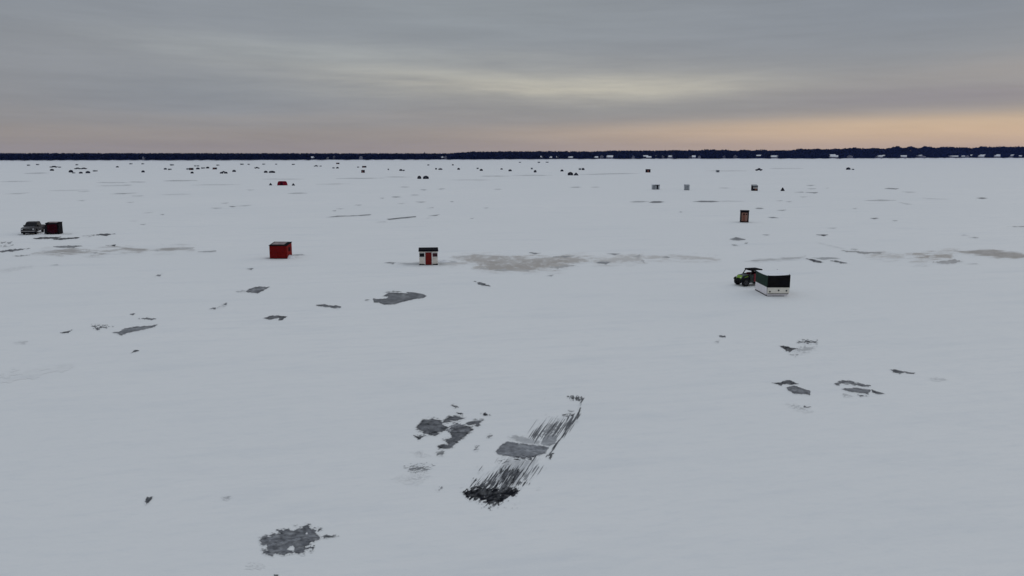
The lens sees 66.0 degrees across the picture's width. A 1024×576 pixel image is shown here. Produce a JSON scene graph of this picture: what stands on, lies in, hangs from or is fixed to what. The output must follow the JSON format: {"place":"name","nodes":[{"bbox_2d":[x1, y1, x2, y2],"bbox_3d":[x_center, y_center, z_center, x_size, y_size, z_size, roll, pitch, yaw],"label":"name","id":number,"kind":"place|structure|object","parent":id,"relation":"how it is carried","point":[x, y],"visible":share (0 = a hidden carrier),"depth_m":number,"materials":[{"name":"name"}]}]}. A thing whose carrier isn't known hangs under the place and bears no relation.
{"place":"outdoors","nodes":[
{"label":"outdoors","id":0,"kind":"place"},
{"bbox_2d":[0,158,927,160],"bbox_3d":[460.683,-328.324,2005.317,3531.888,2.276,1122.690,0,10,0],"label":"shore bank","id":1,"kind":"structure","parent":0,"point":[432,159],"depth_m":1710.55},
{"bbox_2d":[0,146,1023,159],"bbox_3d":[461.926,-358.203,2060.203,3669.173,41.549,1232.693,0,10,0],"label":"woods","id":2,"kind":"object","parent":1,"relation":"on","point":[909,152],"visible":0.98,"depth_m":1895.85,"materials":[{"name":"black plant"}]},
{"bbox_2d":[0,158,1023,575],"bbox_3d":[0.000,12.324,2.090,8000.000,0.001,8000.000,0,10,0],"label":"snow covered lake","id":3,"kind":"structure","parent":0,"point":[686,446],"depth_m":46.23,"materials":[{"name":"white snow"}]},
{"bbox_2d":[21,221,44,233],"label":"pickup truck","id":4,"kind":"object","parent":3,"relation":"on","point":[35,227],"visible":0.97,"depth_m":125.43,"materials":[{"name":"grey paint"}]},
{"bbox_2d":[44,222,62,233],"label":"fishing shack","id":5,"kind":"structure","parent":3,"relation":"on","point":[53,227],"depth_m":124.90,"materials":[{"name":"red fabric"}]},
{"bbox_2d":[50,224,55,233],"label":"door","id":6,"kind":"structure","parent":5,"relation":"in","point":[52,225],"depth_m":124.83,"materials":[{"name":"red fabric"}]},
{"bbox_2d":[0,363,231,504],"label":"ice patch","id":7,"kind":"object","parent":3,"relation":"on","point":[33,373],"visible":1,"depth_m":45.57,"materials":[{"name":"grey ice"}]},
{"bbox_2d":[0,233,305,272],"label":"ice patch","id":8,"kind":"object","parent":3,"relation":"on","point":[66,250],"visible":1,"depth_m":103.88,"materials":[{"name":"grey ice"}]},
{"bbox_2d":[0,172,307,224],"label":"ice patch","id":9,"kind":"object","parent":3,"relation":"on","point":[82,190],"visible":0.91,"depth_m":284.39,"materials":[{"name":"grey ice"}]},
{"bbox_2d":[14,273,490,352],"bbox_3d":[-19.796,1.310,67.005,35.534,0.001,34.271,0,10,0],"label":"ice patch","id":10,"kind":"object","parent":3,"relation":"on","point":[255,290],"visible":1,"depth_m":60.84,"materials":[{"name":"grey ice"}]},
{"bbox_2d":[269,242,291,258],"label":"fishing shack","id":11,"kind":"structure","parent":3,"relation":"on","point":[280,250],"depth_m":95.61,"materials":[{"name":"red"}]},
{"bbox_2d":[272,247,276,257],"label":"door","id":12,"kind":"structure","parent":11,"relation":"in","point":[274,249],"depth_m":95.56,"materials":[{"name":"red wood"}]},
{"bbox_2d":[277,181,287,184],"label":"fishing shelter","id":13,"kind":"object","parent":3,"relation":"on","point":[282,183],"visible":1,"depth_m":321.89,"materials":[{"name":"red fabric"}]},
{"bbox_2d":[245,522,339,575],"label":"ice patch","id":14,"kind":"object","parent":3,"relation":"on","point":[301,539],"visible":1,"depth_m":25.86,"materials":[{"name":"grey ice"}]},
{"bbox_2d":[364,290,426,304],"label":"ice patch","id":15,"kind":"object","parent":3,"relation":"on","point":[394,297],"visible":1,"depth_m":69.78,"materials":[{"name":"grey ice"}]},
{"bbox_2d":[418,247,437,264],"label":"fishing shack","id":16,"kind":"structure","parent":3,"relation":"on","point":[428,255],"depth_m":90.09,"materials":[{"name":"white"}]},
{"bbox_2d":[425,252,431,264],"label":"door","id":17,"kind":"structure","parent":16,"relation":"in","point":[428,255],"depth_m":90.06,"materials":[{"name":"red paint"}]},
{"bbox_2d":[315,175,552,222],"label":"ice patch","id":18,"kind":"object","parent":3,"relation":"on","point":[396,218],"visible":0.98,"depth_m":301.56,"materials":[{"name":"grey ice"}]},
{"bbox_2d":[392,403,492,491],"bbox_3d":[-2.779,6.763,34.860,3.869,0.001,10.726,0,10,0],"label":"ice patch","id":19,"kind":"object","parent":3,"relation":"on","point":[457,431],"visible":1,"depth_m":35.78,"materials":[{"name":"grey ice"}]},
{"bbox_2d":[460,394,584,510],"bbox_3d":[1.285,6.790,34.701,3.420,0.001,14.524,3,10,19],"label":"ice patch","id":20,"kind":"object","parent":3,"relation":"on","point":[520,454],"visible":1,"depth_m":32.62,"materials":[{"name":"grey ice"}]},
{"bbox_2d":[384,251,721,276],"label":"ice patch","id":21,"kind":"object","parent":3,"relation":"on","point":[538,262],"visible":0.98,"depth_m":94.10,"materials":[{"name":"grey ice"}]},
{"bbox_2d":[652,184,659,188],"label":"fishing shack","id":22,"kind":"structure","parent":3,"relation":"on","point":[655,186],"depth_m":284.29,"materials":[{"name":"white"}]},
{"bbox_2d":[684,184,689,189],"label":"fishing shack","id":23,"kind":"structure","parent":3,"relation":"on","point":[686,186],"depth_m":278.62,"materials":[{"name":"grey wood"}]},
{"bbox_2d":[740,210,748,221],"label":"fishing shack","id":24,"kind":"structure","parent":3,"relation":"on","point":[744,215],"depth_m":146.55,"materials":[{"name":"brown wood"}]},
{"bbox_2d":[733,267,762,286],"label":"utility buggy","id":25,"kind":"object","parent":3,"relation":"on","point":[745,279],"visible":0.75,"depth_m":75.81,"materials":[{"name":"metal"}]},
{"bbox_2d":[751,184,757,190],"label":"fishing shack","id":26,"kind":"structure","parent":3,"relation":"on","point":[754,187],"depth_m":273.79,"materials":[{"name":"grey wood"}]},
{"bbox_2d":[755,269,790,295],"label":"trailer hut","id":27,"kind":"object","parent":3,"relation":"on","point":[772,282],"visible":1,"depth_m":70.38,"materials":[{"name":"white metal"}]},
{"bbox_2d":[569,168,988,228],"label":"ice patch","id":28,"kind":"object","parent":3,"relation":"on","point":[709,201],"visible":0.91,"depth_m":226.33,"materials":[{"name":"grey ice"}]},
{"bbox_2d":[714,334,947,412],"bbox_3d":[19.069,4.698,47.028,10.950,0.001,17.069,0,10,0],"label":"ice patch","id":29,"kind":"object","parent":3,"relation":"on","point":[793,388],"visible":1,"depth_m":43.58,"materials":[{"name":"grey ice"}]},
{"bbox_2d":[729,226,1023,266],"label":"ice patch","id":30,"kind":"object","parent":3,"relation":"on","point":[946,256],"visible":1,"depth_m":98.74,"materials":[{"name":"grey ice"}]},
{"bbox_2d":[0,0,1023,153],"label":"sky","id":31,"kind":"structure","parent":0,"point":[77,76],"materials":[{"name":"grey"}]},
{"bbox_2d":[302,151,1022,159],"bbox_3d":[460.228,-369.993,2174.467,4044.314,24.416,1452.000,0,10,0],"label":"buildings","id":32,"kind":"structure","parent":0,"point":[947,156],"depth_m":2118.44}
]}

